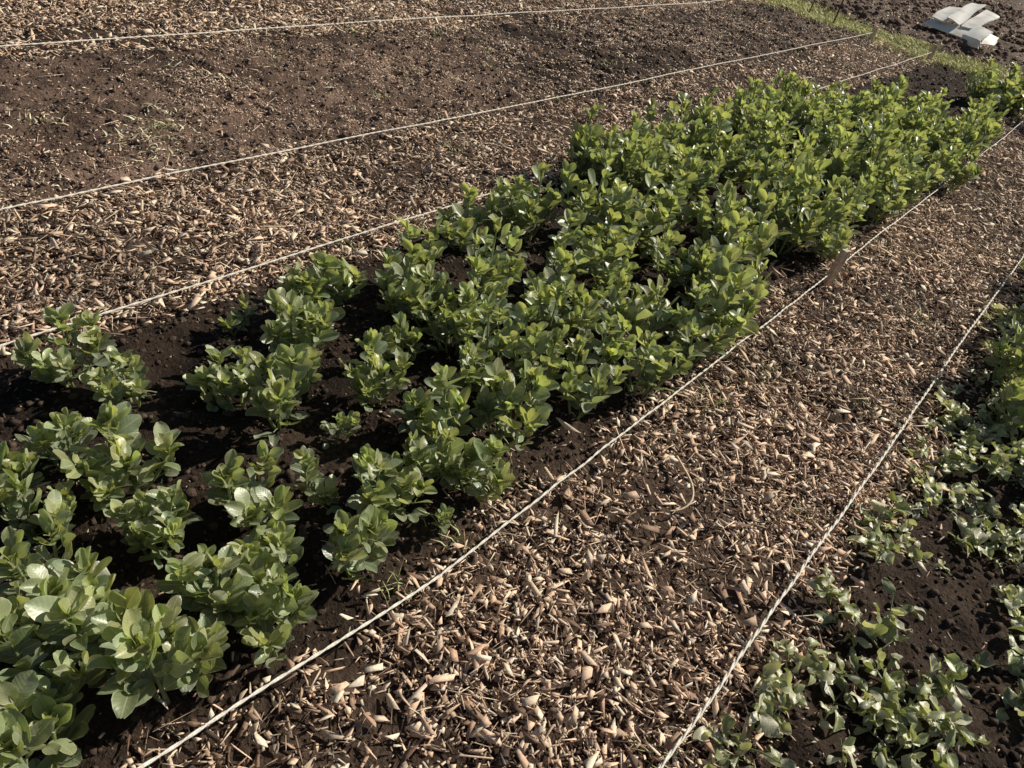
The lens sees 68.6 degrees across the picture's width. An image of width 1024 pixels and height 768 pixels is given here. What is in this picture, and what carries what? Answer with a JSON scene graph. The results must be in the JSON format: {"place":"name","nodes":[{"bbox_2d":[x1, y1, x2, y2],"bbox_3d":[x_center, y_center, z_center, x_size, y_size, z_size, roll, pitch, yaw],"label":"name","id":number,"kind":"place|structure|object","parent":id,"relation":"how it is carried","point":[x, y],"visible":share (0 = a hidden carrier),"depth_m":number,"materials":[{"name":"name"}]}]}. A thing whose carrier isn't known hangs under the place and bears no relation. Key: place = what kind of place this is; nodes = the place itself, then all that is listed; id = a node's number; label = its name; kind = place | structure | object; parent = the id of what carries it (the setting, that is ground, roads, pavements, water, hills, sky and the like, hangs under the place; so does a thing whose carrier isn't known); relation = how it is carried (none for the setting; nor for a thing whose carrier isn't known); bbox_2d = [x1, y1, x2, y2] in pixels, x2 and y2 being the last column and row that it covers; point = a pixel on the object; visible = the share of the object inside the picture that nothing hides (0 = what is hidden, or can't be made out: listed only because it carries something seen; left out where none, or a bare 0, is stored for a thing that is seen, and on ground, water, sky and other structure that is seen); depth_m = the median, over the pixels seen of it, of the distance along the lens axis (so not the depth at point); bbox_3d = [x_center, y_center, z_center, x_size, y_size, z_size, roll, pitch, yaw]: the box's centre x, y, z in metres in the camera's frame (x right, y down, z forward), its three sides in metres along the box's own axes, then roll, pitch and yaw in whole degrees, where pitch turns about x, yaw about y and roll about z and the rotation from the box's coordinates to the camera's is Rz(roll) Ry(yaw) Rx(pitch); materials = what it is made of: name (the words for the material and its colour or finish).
{"place":"outdoors","nodes":[
{"label":"outdoors","id":0,"kind":"place"},
{"bbox_2d":[0,0,771,61],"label":"wood chip path","id":1,"kind":"structure","parent":0,"point":[286,16],"depth_m":4.93,"materials":[{"name":"brown wood"}]},
{"bbox_2d":[0,34,937,371],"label":"wood chip path","id":2,"kind":"structure","parent":0,"point":[856,50],"depth_m":3.04,"materials":[{"name":"brown wood"}]},
{"bbox_2d":[0,0,1023,767],"bbox_3d":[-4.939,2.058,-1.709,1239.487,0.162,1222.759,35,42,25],"label":"ground","id":3,"kind":"structure","parent":0,"point":[338,396],"depth_m":2.29,"materials":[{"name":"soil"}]},
{"bbox_2d":[0,441,50,507],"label":"broad bean plant","id":4,"kind":"object","parent":3,"relation":"on","point":[21,462],"visible":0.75,"depth_m":1.65,"materials":[{"name":"green plant"}]},
{"bbox_2d":[0,468,76,552],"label":"broad bean plant","id":5,"kind":"object","parent":3,"relation":"on","point":[16,496],"visible":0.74,"depth_m":1.58,"materials":[{"name":"green plant"}]},
{"bbox_2d":[0,688,95,767],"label":"broad bean plant","id":6,"kind":"object","parent":3,"relation":"on","point":[60,726],"visible":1,"depth_m":1.26,"materials":[{"name":"green plant"}]},
{"bbox_2d":[0,582,105,720],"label":"broad bean plant","id":7,"kind":"object","parent":3,"relation":"on","point":[22,684],"visible":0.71,"depth_m":1.31,"materials":[{"name":"green plant"}]},
{"bbox_2d":[14,407,97,473],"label":"broad bean plant","id":8,"kind":"object","parent":3,"relation":"on","point":[63,433],"visible":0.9,"depth_m":1.75,"materials":[{"name":"green plant"}]},
{"bbox_2d":[0,508,114,600],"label":"broad bean plant","id":9,"kind":"object","parent":3,"relation":"on","point":[19,562],"visible":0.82,"depth_m":1.45,"materials":[{"name":"green plant"}]},
{"bbox_2d":[11,302,116,387],"bbox_3d":[-1.164,-0.080,1.969,0.174,0.232,0.241,34,44,24],"label":"broad bean plant","id":10,"kind":"object","parent":3,"relation":"on","point":[47,365],"visible":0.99,"depth_m":1.96,"materials":[{"name":"green plant"}]},
{"bbox_2d":[21,561,150,688],"bbox_3d":[-0.791,0.452,1.423,0.226,0.262,0.214,26,39,15],"label":"broad bean plant","id":11,"kind":"object","parent":3,"relation":"on","point":[76,606],"visible":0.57,"depth_m":1.36,"materials":[{"name":"green plant"}]},
{"bbox_2d":[79,345,155,407],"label":"broad bean plant","id":12,"kind":"object","parent":3,"relation":"on","point":[107,383],"visible":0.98,"depth_m":1.95,"materials":[{"name":"green plant"}]},
{"bbox_2d":[53,400,183,517],"bbox_3d":[-0.903,0.170,1.728,0.230,0.266,0.245,27,43,18],"label":"broad bean plant","id":13,"kind":"object","parent":3,"relation":"on","point":[113,474],"visible":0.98,"depth_m":1.70,"materials":[{"name":"green plant"}]},
{"bbox_2d":[104,479,202,568],"bbox_3d":[-0.792,0.298,1.645,0.191,0.220,0.150,12,37,-3],"label":"broad bean plant","id":14,"kind":"object","parent":3,"relation":"on","point":[160,521],"visible":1,"depth_m":1.63,"materials":[{"name":"green plant"}]},
{"bbox_2d":[87,587,229,718],"bbox_3d":[-0.642,0.493,1.376,0.245,0.308,0.230,-2,41,-12],"label":"broad bean plant","id":15,"kind":"object","parent":3,"relation":"on","point":[186,658],"visible":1,"depth_m":1.36,"materials":[{"name":"green plant"}]},
{"bbox_2d":[3,57,345,187],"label":"dry weeds","id":16,"kind":"object","parent":3,"relation":"on","point":[18,118],"visible":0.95,"depth_m":3.25,"materials":[{"name":"beige plant"}]},
{"bbox_2d":[156,541,269,625],"bbox_3d":[-0.596,0.395,1.562,0.169,0.239,0.217,28,40,18],"label":"broad bean plant","id":17,"kind":"object","parent":3,"relation":"on","point":[207,583],"visible":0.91,"depth_m":1.51,"materials":[{"name":"green plant"}]},
{"bbox_2d":[183,345,265,411],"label":"broad bean plant","id":18,"kind":"object","parent":3,"relation":"on","point":[214,376],"visible":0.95,"depth_m":2.04,"materials":[{"name":"green plant"}]},
{"bbox_2d":[201,440,303,540],"bbox_3d":[-0.610,0.257,1.772,0.236,0.258,0.201,40,48,20],"label":"broad bean plant","id":19,"kind":"object","parent":3,"relation":"on","point":[259,506],"visible":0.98,"depth_m":1.75,"materials":[{"name":"green plant"}]},
{"bbox_2d":[233,518,303,581],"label":"broad bean plant","id":20,"kind":"object","parent":3,"relation":"on","point":[278,540],"visible":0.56,"depth_m":1.63,"materials":[{"name":"green plant"}]},
{"bbox_2d":[226,555,318,667],"bbox_3d":[-0.497,0.471,1.520,0.185,0.244,0.178,17,38,3],"label":"broad bean plant","id":21,"kind":"object","parent":3,"relation":"on","point":[255,620],"visible":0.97,"depth_m":1.51,"materials":[{"name":"green plant"}]},
{"bbox_2d":[245,343,321,445],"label":"broad bean plant","id":22,"kind":"object","parent":3,"relation":"on","point":[277,398],"visible":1,"depth_m":1.94,"materials":[{"name":"green plant"}]},
{"bbox_2d":[260,287,338,352],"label":"broad bean plant","id":23,"kind":"object","parent":3,"relation":"on","point":[286,330],"visible":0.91,"depth_m":2.22,"materials":[{"name":"green plant"}]},
{"bbox_2d":[286,268,345,328],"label":"broad bean plant","id":24,"kind":"object","parent":3,"relation":"on","point":[309,293],"visible":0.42,"depth_m":2.35,"materials":[{"name":"green plant"}]},
{"bbox_2d":[290,445,342,514],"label":"broad bean plant","id":25,"kind":"object","parent":3,"relation":"on","point":[305,460],"visible":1,"depth_m":1.86,"materials":[{"name":"green plant"}]},
{"bbox_2d":[275,250,367,307],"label":"broad bean plant","id":26,"kind":"object","parent":3,"relation":"on","point":[330,268],"visible":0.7,"depth_m":2.42,"materials":[{"name":"green plant"}]},
{"bbox_2d":[322,504,399,579],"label":"broad bean plant","id":27,"kind":"object","parent":3,"relation":"on","point":[374,527],"visible":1,"depth_m":1.70,"materials":[{"name":"green plant"}]},
{"bbox_2d":[0,0,721,46],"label":"garden string","id":28,"kind":"object","parent":3,"relation":"on","point":[311,25],"visible":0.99,"depth_m":4.87,"materials":[{"name":"fabric"}]},
{"bbox_2d":[339,328,412,411],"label":"broad bean plant","id":29,"kind":"object","parent":3,"relation":"on","point":[368,378],"visible":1,"depth_m":2.12,"materials":[{"name":"green plant"}]},
{"bbox_2d":[346,444,437,522],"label":"broad bean plant","id":30,"kind":"object","parent":3,"relation":"on","point":[378,488],"visible":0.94,"depth_m":1.84,"materials":[{"name":"green plant"}]},
{"bbox_2d":[380,311,428,363],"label":"broad bean plant","id":31,"kind":"object","parent":3,"relation":"on","point":[399,333],"visible":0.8,"depth_m":2.32,"materials":[{"name":"green plant"}]},
{"bbox_2d":[374,239,438,317],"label":"broad bean plant","id":32,"kind":"object","parent":3,"relation":"on","point":[392,296],"visible":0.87,"depth_m":2.48,"materials":[{"name":"green plant"}]},
{"bbox_2d":[382,218,448,284],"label":"broad bean plant","id":33,"kind":"object","parent":3,"relation":"on","point":[432,247],"visible":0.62,"depth_m":2.60,"materials":[{"name":"green plant"}]},
{"bbox_2d":[397,260,459,328],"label":"broad bean plant","id":34,"kind":"object","parent":3,"relation":"on","point":[440,289],"visible":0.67,"depth_m":2.49,"materials":[{"name":"green plant"}]},
{"bbox_2d":[390,363,472,445],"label":"broad bean plant","id":35,"kind":"object","parent":3,"relation":"on","point":[418,407],"visible":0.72,"depth_m":2.06,"materials":[{"name":"green plant"}]},
{"bbox_2d":[401,415,463,485],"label":"broad bean plant","id":36,"kind":"object","parent":3,"relation":"on","point":[425,458],"visible":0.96,"depth_m":1.94,"materials":[{"name":"green plant"}]},
{"bbox_2d":[0,32,872,209],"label":"garden string","id":37,"kind":"object","parent":3,"relation":"on","point":[32,202],"visible":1,"depth_m":3.53,"materials":[{"name":"fabric"}]},
{"bbox_2d":[411,281,483,354],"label":"broad bean plant","id":38,"kind":"object","parent":3,"relation":"on","point":[443,317],"visible":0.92,"depth_m":2.40,"materials":[{"name":"green plant"}]},
{"bbox_2d":[435,182,491,251],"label":"broad bean plant","id":39,"kind":"object","parent":3,"relation":"on","point":[460,231],"visible":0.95,"depth_m":2.97,"materials":[{"name":"green plant"}]},
{"bbox_2d":[0,52,931,346],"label":"garden string","id":40,"kind":"object","parent":3,"relation":"on","point":[294,254],"visible":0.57,"depth_m":2.63,"materials":[{"name":"fabric"}]},
{"bbox_2d":[440,434,514,502],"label":"broad bean plant","id":41,"kind":"object","parent":3,"relation":"on","point":[478,454],"visible":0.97,"depth_m":1.96,"materials":[{"name":"green plant"}]},
{"bbox_2d":[449,340,509,397],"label":"broad bean plant","id":42,"kind":"object","parent":3,"relation":"on","point":[474,359],"visible":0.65,"depth_m":2.25,"materials":[{"name":"green plant"}]},
{"bbox_2d":[457,253,514,316],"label":"broad bean plant","id":43,"kind":"object","parent":3,"relation":"on","point":[498,286],"visible":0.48,"depth_m":2.54,"materials":[{"name":"green plant"}]},
{"bbox_2d":[447,291,539,357],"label":"broad bean plant","id":44,"kind":"object","parent":3,"relation":"on","point":[492,316],"visible":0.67,"depth_m":2.40,"materials":[{"name":"green plant"}]},
{"bbox_2d":[465,213,527,296],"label":"broad bean plant","id":45,"kind":"object","parent":3,"relation":"on","point":[518,265],"visible":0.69,"depth_m":2.70,"materials":[{"name":"green plant"}]},
{"bbox_2d":[481,175,538,242],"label":"broad bean plant","id":46,"kind":"object","parent":3,"relation":"on","point":[500,210],"visible":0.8,"depth_m":3.06,"materials":[{"name":"green plant"}]},
{"bbox_2d":[470,357,559,450],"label":"broad bean plant","id":47,"kind":"object","parent":3,"relation":"on","point":[533,414],"visible":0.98,"depth_m":2.12,"materials":[{"name":"green plant"}]},
{"bbox_2d":[503,162,564,242],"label":"broad bean plant","id":48,"kind":"object","parent":3,"relation":"on","point":[545,206],"visible":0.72,"depth_m":3.11,"materials":[{"name":"green plant"}]},
{"bbox_2d":[503,321,569,392],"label":"broad bean plant","id":49,"kind":"object","parent":3,"relation":"on","point":[550,345],"visible":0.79,"depth_m":2.30,"materials":[{"name":"green plant"}]},
{"bbox_2d":[520,247,588,320],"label":"broad bean plant","id":50,"kind":"object","parent":3,"relation":"on","point":[547,277],"visible":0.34,"depth_m":2.72,"materials":[{"name":"green plant"}]},
{"bbox_2d":[525,279,587,340],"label":"broad bean plant","id":51,"kind":"object","parent":3,"relation":"on","point":[559,316],"visible":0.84,"depth_m":2.54,"materials":[{"name":"green plant"}]},
{"bbox_2d":[545,209,600,281],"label":"broad bean plant","id":52,"kind":"object","parent":3,"relation":"on","point":[564,237],"visible":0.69,"depth_m":2.90,"materials":[{"name":"green plant"}]},
{"bbox_2d":[134,3,1021,767],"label":"weed tufts","id":53,"kind":"object","parent":3,"relation":"on","point":[454,539],"visible":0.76,"depth_m":2.81,"materials":[{"name":"green plant"}]},
{"bbox_2d":[566,103,621,177],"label":"broad bean plant","id":54,"kind":"object","parent":3,"relation":"on","point":[594,133],"visible":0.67,"depth_m":3.73,"materials":[{"name":"green plant"}]},
{"bbox_2d":[556,333,633,419],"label":"broad bean plant","id":55,"kind":"object","parent":3,"relation":"on","point":[577,378],"visible":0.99,"depth_m":2.29,"materials":[{"name":"green plant"}]},
{"bbox_2d":[560,148,637,234],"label":"broad bean plant","id":56,"kind":"object","parent":3,"relation":"on","point":[586,194],"visible":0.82,"depth_m":3.20,"materials":[{"name":"green plant"}]},
{"bbox_2d":[569,268,628,336],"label":"broad bean plant","id":57,"kind":"object","parent":3,"relation":"on","point":[615,302],"visible":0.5,"depth_m":2.64,"materials":[{"name":"green plant"}]},
{"bbox_2d":[564,299,635,372],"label":"broad bean plant","id":58,"kind":"object","parent":3,"relation":"on","point":[587,323],"visible":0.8,"depth_m":2.47,"materials":[{"name":"green plant"}]},
{"bbox_2d":[581,228,639,299],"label":"broad bean plant","id":59,"kind":"object","parent":3,"relation":"on","point":[613,261],"visible":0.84,"depth_m":2.92,"materials":[{"name":"green plant"}]},
{"bbox_2d":[588,137,639,191],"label":"broad bean plant","id":60,"kind":"object","parent":3,"relation":"on","point":[625,152],"visible":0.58,"depth_m":3.63,"materials":[{"name":"green plant"}]},
{"bbox_2d":[588,207,641,257],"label":"broad bean plant","id":61,"kind":"object","parent":3,"relation":"on","point":[601,227],"visible":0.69,"depth_m":3.15,"materials":[{"name":"green plant"}]},
{"bbox_2d":[602,171,675,240],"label":"broad bean plant","id":62,"kind":"object","parent":3,"relation":"on","point":[654,222],"visible":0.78,"depth_m":3.24,"materials":[{"name":"green plant"}]},
{"bbox_2d":[627,137,673,194],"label":"broad bean plant","id":63,"kind":"object","parent":3,"relation":"on","point":[645,166],"visible":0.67,"depth_m":3.65,"materials":[{"name":"green plant"}]},
{"bbox_2d":[624,274,683,346],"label":"broad bean plant","id":64,"kind":"object","parent":3,"relation":"on","point":[652,309],"visible":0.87,"depth_m":2.65,"materials":[{"name":"green plant"}]},
{"bbox_2d":[604,326,705,397],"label":"broad bean plant","id":65,"kind":"object","parent":3,"relation":"on","point":[659,366],"visible":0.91,"depth_m":2.46,"materials":[{"name":"green plant"}]},
{"bbox_2d":[647,229,700,287],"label":"broad bean plant","id":66,"kind":"object","parent":3,"relation":"on","point":[687,265],"visible":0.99,"depth_m":3.08,"materials":[{"name":"green plant"}]},
{"bbox_2d":[649,169,709,230],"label":"broad bean plant","id":67,"kind":"object","parent":3,"relation":"on","point":[667,194],"visible":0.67,"depth_m":3.48,"materials":[{"name":"green plant"}]},
{"bbox_2d":[669,143,718,204],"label":"broad bean plant","id":68,"kind":"object","parent":3,"relation":"on","point":[703,180],"visible":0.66,"depth_m":3.77,"materials":[{"name":"green plant"}]},
{"bbox_2d":[665,280,742,363],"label":"broad bean plant","id":69,"kind":"object","parent":3,"relation":"on","point":[700,326],"visible":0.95,"depth_m":2.65,"materials":[{"name":"green plant"}]},
{"bbox_2d":[675,88,732,141],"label":"broad bean plant","id":70,"kind":"object","parent":3,"relation":"on","point":[706,111],"visible":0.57,"depth_m":4.59,"materials":[{"name":"green plant"}]},
{"bbox_2d":[685,101,739,167],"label":"broad bean plant","id":71,"kind":"object","parent":3,"relation":"on","point":[699,132],"visible":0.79,"depth_m":4.20,"materials":[{"name":"green plant"}]},
{"bbox_2d":[684,210,755,280],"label":"broad bean plant","id":72,"kind":"object","parent":3,"relation":"on","point":[731,251],"visible":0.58,"depth_m":3.06,"materials":[{"name":"green plant"}]},
{"bbox_2d":[692,185,758,244],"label":"broad bean plant","id":73,"kind":"object","parent":3,"relation":"on","point":[705,217],"visible":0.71,"depth_m":3.36,"materials":[{"name":"green plant"}]},
{"bbox_2d":[706,140,760,185],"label":"broad bean plant","id":74,"kind":"object","parent":3,"relation":"on","point":[741,172],"visible":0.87,"depth_m":4.14,"materials":[{"name":"green plant"}]},
{"bbox_2d":[706,256,768,345],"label":"broad bean plant","id":75,"kind":"object","parent":3,"relation":"on","point":[728,283],"visible":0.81,"depth_m":2.74,"materials":[{"name":"green plant"}]},
{"bbox_2d":[724,188,791,271],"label":"broad bean plant","id":76,"kind":"object","parent":3,"relation":"on","point":[755,245],"visible":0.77,"depth_m":3.21,"materials":[{"name":"green plant"}]},
{"bbox_2d":[741,150,801,224],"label":"broad bean plant","id":77,"kind":"object","parent":3,"relation":"on","point":[750,195],"visible":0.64,"depth_m":3.68,"materials":[{"name":"green plant"}]},
{"bbox_2d":[759,141,811,220],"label":"broad bean plant","id":78,"kind":"object","parent":3,"relation":"on","point":[793,179],"visible":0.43,"depth_m":3.78,"materials":[{"name":"green plant"}]},
{"bbox_2d":[768,174,828,254],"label":"broad bean plant","id":79,"kind":"object","parent":3,"relation":"on","point":[806,229],"visible":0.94,"depth_m":3.56,"materials":[{"name":"green plant"}]},
{"bbox_2d":[792,159,862,241],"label":"broad bean plant","id":80,"kind":"object","parent":3,"relation":"on","point":[824,205],"visible":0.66,"depth_m":3.67,"materials":[{"name":"green plant"}]},
{"bbox_2d":[808,202,861,259],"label":"broad bean plant","id":81,"kind":"object","parent":3,"relation":"on","point":[832,245],"visible":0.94,"depth_m":3.62,"materials":[{"name":"green plant"}]},
{"bbox_2d":[813,125,866,190],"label":"broad bean plant","id":82,"kind":"object","parent":3,"relation":"on","point":[842,162],"visible":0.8,"depth_m":4.32,"materials":[{"name":"green plant"}]},
{"bbox_2d":[693,259,1023,767],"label":"leafy ground cover","id":83,"kind":"object","parent":3,"relation":"on","point":[879,705],"visible":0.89,"depth_m":1.86,"materials":[{"name":"green plant"}]},
{"bbox_2d":[851,133,903,202],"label":"broad bean plant","id":84,"kind":"object","parent":3,"relation":"on","point":[884,165],"visible":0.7,"depth_m":4.28,"materials":[{"name":"green plant"}]},
{"bbox_2d":[862,177,908,225],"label":"broad bean plant","id":85,"kind":"object","parent":3,"relation":"on","point":[883,199],"visible":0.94,"depth_m":4.13,"materials":[{"name":"green plant"}]},
{"bbox_2d":[860,110,913,167],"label":"broad bean plant","id":86,"kind":"object","parent":3,"relation":"on","point":[890,126],"visible":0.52,"depth_m":4.85,"materials":[{"name":"green plant"}]},
{"bbox_2d":[900,161,943,213],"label":"broad bean plant","id":87,"kind":"object","parent":3,"relation":"on","point":[913,176],"visible":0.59,"depth_m":4.30,"materials":[{"name":"green plant"}]},
{"bbox_2d":[932,140,983,192],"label":"broad bean plant","id":88,"kind":"object","parent":3,"relation":"on","point":[960,173],"visible":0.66,"depth_m":4.84,"materials":[{"name":"green plant"}]},
{"bbox_2d":[923,3,999,48],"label":"white plastic sheets","id":89,"kind":"object","parent":3,"relation":"on","point":[973,32],"visible":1,"depth_m":10.62,"materials":[{"name":"white plastic"}]},
{"bbox_2d":[941,103,993,152],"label":"broad bean plant","id":90,"kind":"object","parent":3,"relation":"on","point":[976,137],"visible":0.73,"depth_m":5.31,"materials":[{"name":"green plant"}]},
{"bbox_2d":[965,56,999,102],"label":"broad bean plant","id":91,"kind":"object","parent":3,"relation":"on","point":[977,86],"visible":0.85,"depth_m":7.11,"materials":[{"name":"green plant"}]},
{"bbox_2d":[983,314,1023,380],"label":"broad bean plant","id":92,"kind":"object","parent":3,"relation":"on","point":[1000,347],"visible":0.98,"depth_m":2.98,"materials":[{"name":"green plant"}]},
{"bbox_2d":[987,377,1023,433],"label":"lettuce plant","id":93,"kind":"object","parent":3,"relation":"on","point":[1012,396],"visible":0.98,"depth_m":2.75,"materials":[{"name":"green plant"}]},
{"bbox_3d":[-0.682,0.736,1.244,0.051,0.292,0.034,35,42,25],"label":"wooden stake","id":94,"kind":"object","parent":3,"relation":"on","visible":0},
{"bbox_2d":[137,120,1023,767],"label":"garden string","id":95,"kind":"object","parent":94,"relation":"attached to","point":[201,728],"visible":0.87,"depth_m":1.75,"materials":[{"name":"fabric"}]},
{"bbox_2d":[98,111,1023,767],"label":"wood chip path","id":96,"kind":"structure","parent":0,"point":[476,657],"depth_m":2.02,"materials":[{"name":"brown wood"}]},
{"bbox_2d":[658,254,1023,767],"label":"garden string","id":97,"kind":"object","parent":96,"relation":"on","point":[711,698],"visible":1,"depth_m":2.00,"materials":[{"name":"fabric"}]},
{"bbox_2d":[747,0,1023,87],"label":"grass path","id":98,"kind":"structure","parent":0,"point":[946,60],"depth_m":9.41,"materials":[{"name":"green plant"}]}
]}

